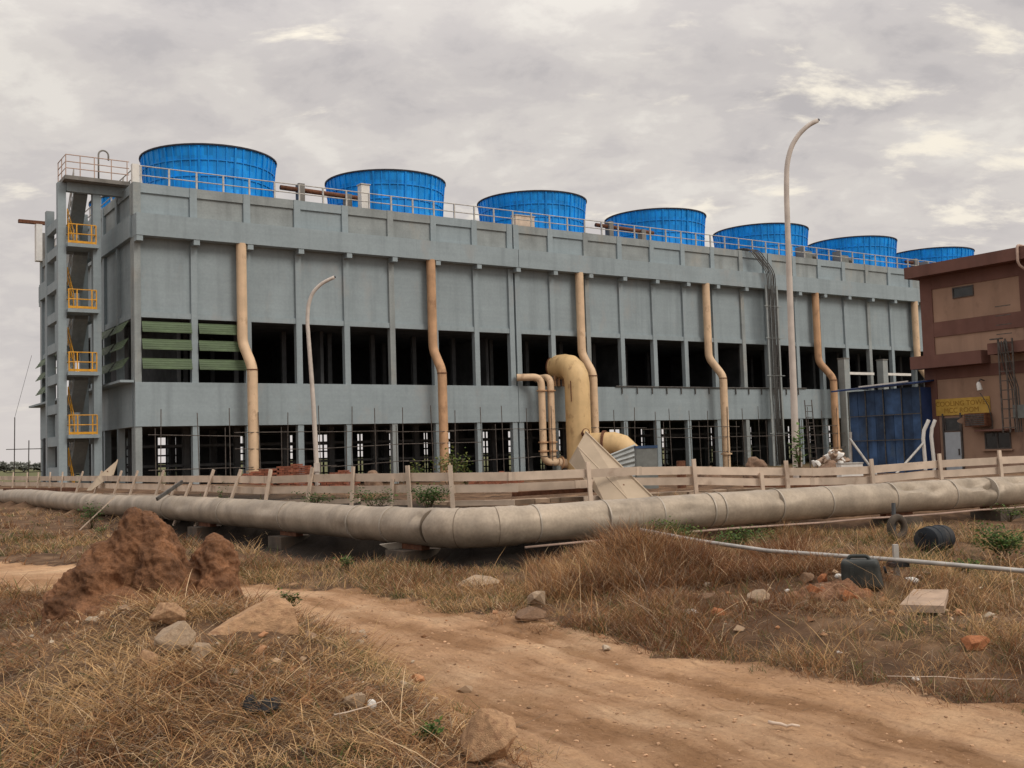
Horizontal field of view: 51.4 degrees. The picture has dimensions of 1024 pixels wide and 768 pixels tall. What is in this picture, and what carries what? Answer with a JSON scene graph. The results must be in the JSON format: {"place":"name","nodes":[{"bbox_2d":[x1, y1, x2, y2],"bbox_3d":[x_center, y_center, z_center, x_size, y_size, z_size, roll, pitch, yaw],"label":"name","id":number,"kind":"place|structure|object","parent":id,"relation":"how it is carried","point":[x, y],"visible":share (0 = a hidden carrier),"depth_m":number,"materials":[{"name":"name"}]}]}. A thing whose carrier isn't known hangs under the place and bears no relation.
{"place":"outdoors","nodes":[
{"label":"outdoors","id":0,"kind":"place"},
{"bbox_2d":[0,444,1023,767],"bbox_3d":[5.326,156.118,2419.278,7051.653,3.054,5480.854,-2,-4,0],"label":"ground","id":1,"kind":"structure","parent":0,"point":[858,744],"depth_m":8.06,"materials":[{"name":"soil"}]},
{"bbox_2d":[6,355,41,481],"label":"scaffold","id":2,"kind":"object","parent":1,"relation":"on","point":[14,449],"visible":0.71,"depth_m":73.47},
{"bbox_2d":[45,150,129,482],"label":"stair tower","id":3,"kind":"structure","parent":1,"relation":"on","point":[83,251],"depth_m":55.80,"materials":[{"name":"grey paint"}]},
{"bbox_2d":[69,500,108,528],"bbox_3d":[-11.418,3.558,28.843,0.998,0.846,0.894,-5,-5,37],"label":"green bush","id":4,"kind":"object","parent":1,"relation":"on","point":[90,514],"visible":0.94,"depth_m":28.77,"materials":[{"name":"green plant"}]},
{"bbox_2d":[40,507,243,623],"bbox_3d":[-3.904,2.245,11.352,2.026,1.873,1.750,-2,-4,0],"label":"termite mound","id":5,"kind":"object","parent":1,"relation":"on","point":[145,547],"visible":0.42,"depth_m":11.03,"materials":[{"name":"soil"}]},
{"bbox_2d":[136,649,157,670],"bbox_3d":[-2.365,1.802,6.907,0.128,0.161,0.113,0,-4,-30],"label":"rock","id":6,"kind":"object","parent":1,"relation":"on","point":[145,654],"visible":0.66,"depth_m":6.87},
{"bbox_2d":[148,602,186,624],"bbox_3d":[-2.574,1.727,8.017,0.280,0.168,0.175,9,-11,8],"label":"rock","id":7,"kind":"object","parent":1,"relation":"on","point":[167,612],"visible":0.86,"depth_m":7.95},
{"bbox_2d":[156,480,182,500],"bbox_3d":[-8.892,2.761,27.648,0.050,0.494,1.012,-3,-4,23],"label":"steel bar","id":8,"kind":"object","parent":1,"relation":"on","point":[169,490],"visible":1,"depth_m":27.60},
{"bbox_2d":[154,621,195,651],"bbox_3d":[-2.322,1.734,7.332,0.291,0.204,0.213,-1,-4,-8],"label":"rock","id":9,"kind":"object","parent":1,"relation":"on","point":[173,632],"visible":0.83,"depth_m":7.26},
{"bbox_2d":[188,642,211,662],"bbox_3d":[-2.080,1.812,7.101,0.164,0.165,0.122,-3,-5,14],"label":"rock","id":10,"kind":"object","parent":1,"relation":"on","point":[203,653],"visible":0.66,"depth_m":7.07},
{"bbox_2d":[188,522,220,538],"bbox_3d":[-7.431,3.587,25.970,0.760,0.472,0.760,1,-5,-37],"label":"pipe sleeper","id":11,"kind":"object","parent":1,"relation":"on","point":[205,529],"visible":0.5,"depth_m":25.68,"materials":[{"name":"concrete"}]},
{"bbox_2d":[207,597,298,635],"bbox_3d":[-1.988,1.769,8.001,0.742,0.303,0.348,0,-7,-21],"label":"rock","id":12,"kind":"object","parent":1,"relation":"on","point":[274,613],"visible":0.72,"depth_m":7.93,"materials":[{"name":"stone"}]},
{"bbox_2d":[0,465,517,525],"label":"plank fence","id":13,"kind":"object","parent":1,"relation":"on","point":[408,477],"visible":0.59,"depth_m":23.87,"materials":[{"name":"wood"}]},
{"bbox_2d":[87,460,117,490],"bbox_3d":[-13.240,2.942,34.378,0.973,0.974,0.421,0,-4,-19],"label":"bent tray","id":14,"kind":"object","parent":13,"relation":"on","point":[109,471],"visible":0.94,"depth_m":34.42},
{"bbox_2d":[242,469,276,485],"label":"brick stack","id":15,"kind":"object","parent":1,"relation":"on","point":[262,472],"visible":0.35,"depth_m":44.82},
{"bbox_2d":[242,694,280,714],"bbox_3d":[-1.433,1.839,6.090,0.211,0.122,0.159,-3,-4,12],"label":"bin bag","id":16,"kind":"object","parent":1,"relation":"on","point":[265,701],"visible":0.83,"depth_m":6.05,"materials":[{"name":"black plastic"}]},
{"bbox_2d":[268,531,309,549],"bbox_3d":[-4.595,3.266,22.172,0.760,0.459,0.760,1,-5,-37],"label":"pipe sleeper","id":17,"kind":"object","parent":1,"relation":"on","point":[284,540],"visible":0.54,"depth_m":21.90,"materials":[{"name":"concrete"}]},
{"bbox_2d":[0,476,1023,548],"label":"insulated pipe","id":18,"kind":"object","parent":17,"relation":"on","point":[481,527],"visible":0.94,"depth_m":19.95,"materials":[{"name":"metal"}]},
{"bbox_2d":[3,488,75,490],"bbox_3d":[-18.227,4.055,40.861,0.070,0.169,8.097,2,-5,-42],"label":"steel bar","id":19,"kind":"object","parent":18,"relation":"on","point":[63,489],"visible":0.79,"depth_m":39.77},
{"bbox_2d":[275,588,305,605],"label":"green bush","id":20,"kind":"object","parent":1,"relation":"on","point":[289,599],"visible":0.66,"depth_m":12.53,"materials":[{"name":"green plant"}]},
{"bbox_2d":[276,464,313,485],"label":"brick stack","id":21,"kind":"object","parent":1,"relation":"on","point":[295,469],"visible":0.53,"depth_m":45.32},
{"bbox_2d":[291,491,339,502],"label":"green bush","id":22,"kind":"object","parent":1,"relation":"on","point":[317,500],"visible":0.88,"depth_m":23.33,"materials":[{"name":"green plant"}]},
{"bbox_2d":[306,276,335,485],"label":"street lamp","id":23,"kind":"object","parent":1,"relation":"on","point":[314,418],"visible":0.9,"depth_m":55.55,"materials":[{"name":"metal"}]},
{"bbox_2d":[318,470,359,485],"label":"brick stack","id":24,"kind":"object","parent":1,"relation":"on","point":[356,483],"visible":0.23,"depth_m":45.79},
{"bbox_2d":[343,692,365,708],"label":"rock","id":25,"kind":"object","parent":1,"relation":"on","point":[357,697],"visible":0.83,"depth_m":6.24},
{"bbox_2d":[348,487,402,506],"bbox_3d":[-2.821,2.347,21.588,1.219,0.551,0.914,-2,-4,0],"label":"green bush","id":26,"kind":"object","parent":1,"relation":"on","point":[364,496],"visible":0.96,"depth_m":21.46,"materials":[{"name":"green plant"}]},
{"bbox_2d":[385,543,440,562],"bbox_3d":[-1.685,2.888,18.278,0.760,0.352,0.760,1,-5,-37],"label":"pipe sleeper","id":27,"kind":"object","parent":1,"relation":"on","point":[419,552],"visible":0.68,"depth_m":18.03,"materials":[{"name":"concrete"}]},
{"bbox_2d":[405,483,451,507],"bbox_3d":[-1.601,2.154,20.138,0.953,0.553,0.907,-2,-4,0],"label":"green bush","id":28,"kind":"object","parent":1,"relation":"on","point":[431,496],"visible":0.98,"depth_m":20.07,"materials":[{"name":"green plant"}]},
{"bbox_2d":[412,715,447,740],"bbox_3d":[-0.458,1.937,5.877,0.236,0.169,0.165,0,-4,-23],"label":"green bush","id":29,"kind":"object","parent":1,"relation":"on","point":[432,727],"visible":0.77,"depth_m":5.86,"materials":[{"name":"green plant"}]},
{"bbox_2d":[423,447,472,484],"bbox_3d":[-1.790,2.318,29.911,1.180,1.338,1.133,-4,-4,34],"label":"green bush","id":30,"kind":"object","parent":1,"relation":"on","point":[452,464],"visible":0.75,"depth_m":29.92,"materials":[{"name":"green plant"}]},
{"bbox_2d":[458,575,498,587],"bbox_3d":[-0.427,2.623,14.132,0.578,0.142,0.331,0,4,-22],"label":"rock","id":31,"kind":"object","parent":1,"relation":"on","point":[485,578],"visible":0.61,"depth_m":14.08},
{"bbox_2d":[29,163,933,484],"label":"cooling tower","id":32,"kind":"structure","parent":1,"relation":"on","point":[173,361],"depth_m":67.22,"materials":[{"name":"grey paint"}]},
{"bbox_2d":[18,219,44,261],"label":"jutting pipe","id":33,"kind":"object","parent":32,"relation":"attached to","point":[39,246],"visible":0.67,"depth_m":74.92,"materials":[{"name":"metal"}]},
{"bbox_2d":[139,143,276,197],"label":"fan stack","id":34,"kind":"object","parent":32,"relation":"on","point":[227,160],"visible":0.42,"depth_m":60.10,"materials":[{"name":"metal"}]},
{"bbox_2d":[236,243,258,483],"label":"drop pipe","id":35,"kind":"object","parent":32,"relation":"attached to","point":[247,356],"visible":0.84,"depth_m":56.61,"materials":[{"name":"metal"}]},
{"bbox_2d":[279,183,357,206],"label":"roof pipe","id":36,"kind":"object","parent":32,"relation":"on","point":[303,190],"visible":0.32,"depth_m":63.35,"materials":[{"name":"metal"}]},
{"bbox_2d":[356,183,370,207],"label":"control box","id":37,"kind":"object","parent":32,"relation":"on","point":[363,187],"visible":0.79,"depth_m":63.75,"materials":[{"name":"white paint"}]},
{"bbox_2d":[325,169,445,216],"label":"fan stack","id":38,"kind":"object","parent":32,"relation":"on","point":[410,184],"visible":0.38,"depth_m":66.65,"materials":[{"name":"metal"}]},
{"bbox_2d":[426,259,450,481],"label":"drop pipe","id":39,"kind":"object","parent":32,"relation":"attached to","point":[435,353],"visible":0.86,"depth_m":63.13,"materials":[{"name":"metal"}]},
{"bbox_2d":[510,214,534,226],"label":"control box","id":40,"kind":"object","parent":32,"relation":"on","point":[522,222],"visible":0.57,"depth_m":70.14,"materials":[{"name":"beige metal"}]},
{"bbox_2d":[477,190,586,232],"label":"fan stack","id":41,"kind":"object","parent":32,"relation":"on","point":[559,203],"visible":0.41,"depth_m":73.20,"materials":[{"name":"metal"}]},
{"bbox_2d":[575,272,598,432],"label":"drop pipe","id":42,"kind":"object","parent":32,"relation":"attached to","point":[581,338],"visible":0.61,"depth_m":69.73,"materials":[{"name":"metal"}]},
{"bbox_2d":[545,354,638,469],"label":"elbow pipe","id":43,"kind":"object","parent":32,"relation":"attached to","point":[570,371],"visible":0.69,"depth_m":66.83,"materials":[{"name":"metal"}]},
{"bbox_2d":[594,221,653,239],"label":"roof pipe","id":44,"kind":"object","parent":32,"relation":"on","point":[610,226],"visible":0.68,"depth_m":76.53,"materials":[{"name":"metal"}]},
{"bbox_2d":[604,208,706,245],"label":"fan stack","id":45,"kind":"object","parent":32,"relation":"on","point":[686,220],"visible":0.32,"depth_m":79.68,"materials":[{"name":"metal"}]},
{"bbox_2d":[702,283,731,466],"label":"drop pipe","id":46,"kind":"object","parent":32,"relation":"attached to","point":[715,366],"visible":0.97,"depth_m":75.97,"materials":[{"name":"metal"}]},
{"bbox_2d":[712,222,808,256],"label":"fan stack","id":47,"kind":"object","parent":32,"relation":"on","point":[772,232],"visible":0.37,"depth_m":86.31,"materials":[{"name":"metal"}]},
{"bbox_2d":[736,248,785,465],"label":"cable run","id":48,"kind":"object","parent":32,"relation":"attached to","point":[774,336],"visible":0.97,"depth_m":79.30,"materials":[{"name":"grey paint"}]},
{"bbox_2d":[795,247,815,258],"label":"gear unit","id":49,"kind":"object","parent":32,"relation":"on","point":[807,255],"visible":0.47,"depth_m":85.71,"materials":[{"name":"grey metal"}]},
{"bbox_2d":[811,293,841,451],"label":"drop pipe","id":50,"kind":"object","parent":32,"relation":"attached to","point":[826,370],"visible":0.91,"depth_m":82.66,"materials":[{"name":"metal"}]},
{"bbox_2d":[832,251,853,262],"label":"gear unit","id":51,"kind":"object","parent":32,"relation":"on","point":[837,253],"visible":0.48,"depth_m":88.21,"materials":[{"name":"grey metal"}]},
{"bbox_2d":[808,235,897,267],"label":"fan stack","id":52,"kind":"object","parent":32,"relation":"on","point":[883,246],"visible":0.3,"depth_m":92.78,"materials":[{"name":"metal"}]},
{"bbox_2d":[911,301,924,378],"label":"drop pipe","id":53,"kind":"object","parent":32,"relation":"attached to","point":[915,329],"visible":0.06,"depth_m":89.93,"materials":[{"name":"metal"}]},
{"bbox_2d":[896,246,974,268],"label":"fan stack","id":54,"kind":"object","parent":32,"relation":"on","point":[935,254],"visible":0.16,"depth_m":99.33,"materials":[{"name":"metal"}]},
{"bbox_2d":[459,708,516,762],"bbox_3d":[-0.126,1.871,5.631,0.277,0.294,0.212,8,-4,-10],"label":"rock","id":55,"kind":"object","parent":1,"relation":"on","point":[485,727],"visible":0.99,"depth_m":5.59,"materials":[{"name":"stone"}]},
{"bbox_2d":[148,405,837,483],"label":"scaffold","id":56,"kind":"object","parent":1,"relation":"on","point":[528,457],"visible":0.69,"depth_m":62.89,"materials":[{"name":"metal"}]},
{"bbox_2d":[466,471,523,484],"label":"brick stack","id":57,"kind":"object","parent":1,"relation":"on","point":[486,482],"visible":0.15,"depth_m":45.77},
{"bbox_2d":[0,491,1023,767],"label":"dry grass","id":58,"kind":"structure","parent":1,"relation":"on","point":[648,567],"depth_m":8.84,"materials":[{"name":"plant"}]},
{"bbox_2d":[10,569,1023,731],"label":"rubble","id":59,"kind":"object","parent":1,"relation":"on","point":[466,689],"visible":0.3,"depth_m":9.42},
{"bbox_2d":[515,606,545,621],"bbox_3d":[0.183,2.349,10.883,0.331,0.116,0.276,-3,4,18],"label":"rock","id":60,"kind":"object","parent":1,"relation":"on","point":[529,613],"visible":0.98,"depth_m":10.83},
{"bbox_2d":[527,591,544,604],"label":"rock","id":61,"kind":"object","parent":1,"relation":"on","point":[531,597],"visible":0.95,"depth_m":11.73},
{"bbox_2d":[512,488,594,496],"bbox_3d":[0.872,2.228,21.951,1.773,0.124,0.050,-1,-4,-10],"label":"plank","id":62,"kind":"object","parent":1,"relation":"on","point":[549,492],"visible":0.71,"depth_m":21.91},
{"bbox_2d":[555,456,567,469],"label":"valve pipe","id":63,"kind":"object","parent":1,"relation":"on","point":[563,462],"visible":0.41,"depth_m":66.93,"materials":[{"name":"metal"}]},
{"bbox_2d":[516,374,558,465],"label":"flanged pipe","id":64,"kind":"object","parent":63,"relation":"attached to","point":[541,390],"visible":1,"depth_m":66.84,"materials":[{"name":"metal"}]},
{"bbox_2d":[534,374,557,458],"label":"flanged pipe","id":65,"kind":"object","parent":63,"relation":"attached to","point":[547,378],"visible":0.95,"depth_m":67.23,"materials":[{"name":"metal"}]},
{"bbox_2d":[569,431,652,499],"bbox_3d":[1.855,1.711,22.166,0.848,1.516,2.300,1,-5,-36],"label":"bent tray","id":66,"kind":"object","parent":1,"relation":"on","point":[593,451],"visible":0.82,"depth_m":22.05,"materials":[{"name":"metal"}]},
{"bbox_2d":[611,444,634,476],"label":"corrugated sheet","id":67,"kind":"object","parent":1,"relation":"on","point":[624,457],"visible":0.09,"depth_m":43.88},
{"bbox_2d":[634,445,658,488],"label":"grey crate","id":68,"kind":"object","parent":1,"relation":"on","point":[646,456],"visible":0.68,"depth_m":42.54,"materials":[{"name":"metal"}]},
{"bbox_2d":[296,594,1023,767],"bbox_3d":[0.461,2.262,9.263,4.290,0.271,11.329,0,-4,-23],"label":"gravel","id":69,"kind":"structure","parent":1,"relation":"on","point":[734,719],"depth_m":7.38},
{"bbox_2d":[640,516,706,541],"bbox_3d":[2.755,2.553,18.215,1.314,0.714,1.200,-4,-4,27],"label":"green bush","id":70,"kind":"object","parent":1,"relation":"on","point":[680,529],"visible":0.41,"depth_m":18.11,"materials":[{"name":"green plant"}]},
{"bbox_2d":[423,475,1023,506],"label":"stone wall","id":71,"kind":"structure","parent":1,"relation":"on","point":[540,500],"depth_m":22.88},
{"bbox_2d":[703,524,780,548],"bbox_3d":[3.856,2.639,18.040,1.330,0.489,0.958,1,-5,-41],"label":"green bush","id":72,"kind":"object","parent":1,"relation":"on","point":[735,537],"visible":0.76,"depth_m":18.03,"materials":[{"name":"green plant"}]},
{"bbox_2d":[743,457,769,477],"bbox_3d":[8.669,3.891,37.863,1.460,2.607,1.121,-2,-4,0],"label":"soil heap","id":73,"kind":"object","parent":1,"relation":"on","point":[754,462],"visible":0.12,"depth_m":37.67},
{"bbox_2d":[747,589,769,602],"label":"rock","id":74,"kind":"object","parent":1,"relation":"on","point":[758,591],"visible":0.66,"depth_m":11.43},
{"bbox_2d":[508,450,1023,500],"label":"plank fence","id":75,"kind":"object","parent":1,"relation":"on","point":[695,481],"visible":0.72,"depth_m":23.11,"materials":[{"name":"wood"}]},
{"bbox_2d":[788,422,807,477],"bbox_3d":[8.425,2.014,31.445,0.451,1.792,0.602,1,-5,-40],"label":"green bush","id":76,"kind":"object","parent":1,"relation":"on","point":[798,460],"visible":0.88,"depth_m":31.41,"materials":[{"name":"green plant"}]},
{"bbox_2d":[743,484,854,486],"bbox_3d":[7.188,2.320,24.388,4.080,0.279,0.060,-1,-4,-14],"label":"steel bar","id":77,"kind":"object","parent":1,"relation":"on","point":[794,486],"visible":0.29,"depth_m":24.18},
{"bbox_2d":[784,118,819,477],"bbox_3d":[8.888,-2.325,32.196,1.419,11.596,0.415,-2,-4,0],"label":"street lamp","id":78,"kind":"object","parent":1,"relation":"on","point":[792,371],"visible":0.82,"depth_m":32.15,"materials":[{"name":"metal"}]},
{"bbox_2d":[798,572,814,583],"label":"rock","id":79,"kind":"object","parent":1,"relation":"on","point":[806,574],"visible":0.88,"depth_m":12.02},
{"bbox_2d":[804,400,817,467],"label":"ladder","id":80,"kind":"object","parent":1,"relation":"on","point":[810,434],"visible":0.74,"depth_m":60.47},
{"bbox_2d":[811,460,836,477],"bbox_3d":[11.061,3.766,36.843,2.005,2.262,1.692,-2,-4,0],"label":"soil heap","id":81,"kind":"object","parent":1,"relation":"on","point":[829,463],"visible":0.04,"depth_m":36.59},
{"bbox_2d":[761,578,900,602],"bbox_3d":[3.403,2.325,11.595,1.492,0.425,0.600,-2,-4,0],"label":"earth pile","id":82,"kind":"object","parent":1,"relation":"on","point":[848,583],"visible":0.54,"depth_m":11.46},
{"bbox_2d":[811,449,850,466],"bbox_3d":[11.399,3.492,37.926,1.442,2.366,1.261,-3,-4,13],"label":"rubble heap","id":83,"kind":"object","parent":1,"relation":"on","point":[835,455],"visible":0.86,"depth_m":37.55,"materials":[{"name":"stone"}]},
{"bbox_2d":[835,462,862,476],"bbox_3d":[11.390,3.145,35.850,0.800,0.994,0.440,-1,-4,-6],"label":"white block","id":84,"kind":"object","parent":1,"relation":"on","point":[852,464],"depth_m":35.68,"materials":[{"name":"paint"}]},
{"bbox_2d":[837,358,873,457],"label":"duct riser","id":85,"kind":"object","parent":1,"relation":"on","point":[844,373],"visible":0.86,"depth_m":82.89,"materials":[{"name":"grey paint"}]},
{"bbox_2d":[849,432,876,474],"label":"brace pole","id":86,"kind":"object","parent":1,"relation":"on","point":[851,442],"visible":0.65,"depth_m":49.78,"materials":[{"name":"metal"}]},
{"bbox_2d":[841,554,886,588],"bbox_3d":[3.867,2.055,11.681,0.480,0.368,0.308,-3,-4,20],"label":"plastic can","id":87,"kind":"object","parent":1,"relation":"on","point":[863,568],"visible":0.85,"depth_m":11.56,"materials":[{"name":"black plastic"}]},
{"bbox_2d":[831,379,933,472],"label":"blue shed","id":88,"kind":"structure","parent":1,"relation":"on","point":[886,425],"depth_m":52.66,"materials":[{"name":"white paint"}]},
{"bbox_2d":[876,359,910,389],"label":"duct riser","id":89,"kind":"object","parent":1,"relation":"on","point":[883,374],"visible":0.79,"depth_m":85.70,"materials":[{"name":"grey paint"}]},
{"bbox_2d":[871,512,922,527],"bbox_3d":[7.851,2.792,21.703,0.760,0.400,0.760,0,-4,-28],"label":"pipe sleeper","id":90,"kind":"object","parent":1,"relation":"on","point":[912,520],"visible":0.36,"depth_m":21.52,"materials":[{"name":"concrete"}]},
{"bbox_2d":[887,503,907,539],"bbox_3d":[6.647,2.423,18.417,0.470,0.722,0.165,0,-4,-29],"label":"old tyre","id":91,"kind":"object","parent":1,"relation":"on","point":[894,518],"visible":0.81,"depth_m":18.38,"materials":[{"name":"rubber"}]},
{"bbox_2d":[886,544,909,574],"bbox_3d":[4.418,2.069,12.187,0.210,0.451,0.165,-2,-4,0],"label":"pipe post","id":92,"kind":"object","parent":1,"relation":"on","point":[895,548],"visible":0.75,"depth_m":12.20,"materials":[{"name":"metal"}]},
{"bbox_2d":[639,528,1023,572],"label":"water pipe","id":93,"kind":"object","parent":92,"relation":"on","point":[961,565],"visible":0.61,"depth_m":12.24,"materials":[{"name":"metal"}]},
{"bbox_2d":[896,419,929,472],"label":"cranked post","id":94,"kind":"object","parent":1,"relation":"on","point":[923,443],"visible":0.62,"depth_m":47.31,"materials":[{"name":"metal"}]},
{"bbox_2d":[900,589,948,612],"bbox_3d":[4.165,2.170,10.665,0.400,0.120,0.850,-4,-4,29],"label":"concrete slab","id":95,"kind":"object","parent":1,"relation":"on","point":[936,597],"depth_m":10.51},
{"bbox_2d":[929,419,936,469],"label":"cranked post","id":96,"kind":"object","parent":1,"relation":"on","point":[932,440],"visible":0.72,"depth_m":47.34,"materials":[{"name":"metal"}]},
{"bbox_2d":[914,525,955,552],"bbox_3d":[6.456,2.373,16.270,0.630,0.420,0.420,2,-5,-43],"label":"plastic drum","id":97,"kind":"object","parent":1,"relation":"on","point":[938,533],"visible":0.84,"depth_m":16.10,"materials":[{"name":"black plastic"}]},
{"bbox_2d":[904,246,1023,469],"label":"brown building","id":98,"kind":"structure","parent":1,"relation":"on","point":[961,298],"depth_m":49.90,"materials":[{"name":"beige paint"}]},
{"bbox_2d":[942,413,964,469],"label":"door","id":99,"kind":"structure","parent":98,"relation":"in","point":[953,445],"depth_m":50.74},
{"bbox_2d":[935,396,990,415],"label":"sign board","id":100,"kind":"object","parent":98,"relation":"attached to","point":[955,406],"visible":1,"depth_m":50.35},
{"bbox_2d":[952,285,973,298],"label":"window","id":101,"kind":"structure","parent":98,"relation":"in","point":[963,291],"depth_m":50.42,"materials":[{"name":"black glass"}]},
{"bbox_2d":[957,413,991,426],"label":"air conditioner","id":102,"kind":"object","parent":98,"relation":"attached to","point":[974,419],"visible":1,"depth_m":49.16,"materials":[{"name":"beige paint"}]},
{"bbox_2d":[974,429,1013,450],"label":"window","id":103,"kind":"structure","parent":98,"relation":"in","point":[1001,441],"depth_m":48.86,"materials":[{"name":"black glass"}]},
{"bbox_2d":[989,304,1023,432],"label":"cable ladder","id":104,"kind":"object","parent":98,"relation":"attached to","point":[1018,411],"visible":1,"depth_m":47.60,"materials":[{"name":"grey metal"}]},
{"bbox_2d":[961,635,989,650],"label":"rock","id":105,"kind":"object","parent":1,"relation":"on","point":[971,641],"visible":0.96,"depth_m":8.57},
{"bbox_2d":[960,520,1023,560],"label":"green bush","id":106,"kind":"object","parent":1,"relation":"on","point":[1006,544],"visible":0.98,"depth_m":14.53,"materials":[{"name":"green plant"}]},
{"bbox_2d":[970,505,1020,520],"bbox_3d":[10.497,2.834,23.116,0.760,0.447,0.760,0,-4,-28],"label":"pipe sleeper","id":107,"kind":"object","parent":1,"relation":"on","point":[987,515],"visible":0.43,"depth_m":22.89,"materials":[{"name":"concrete"}]},
{"bbox_2d":[986,503,1023,521],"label":"green bush","id":108,"kind":"object","parent":1,"relation":"on","point":[1013,513],"visible":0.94,"depth_m":22.31,"materials":[{"name":"green plant"}]},
{"bbox_2d":[0,0,1023,463],"label":"sky","id":109,"kind":"structure","parent":0,"point":[917,140],"materials":[{"name":"grey"}]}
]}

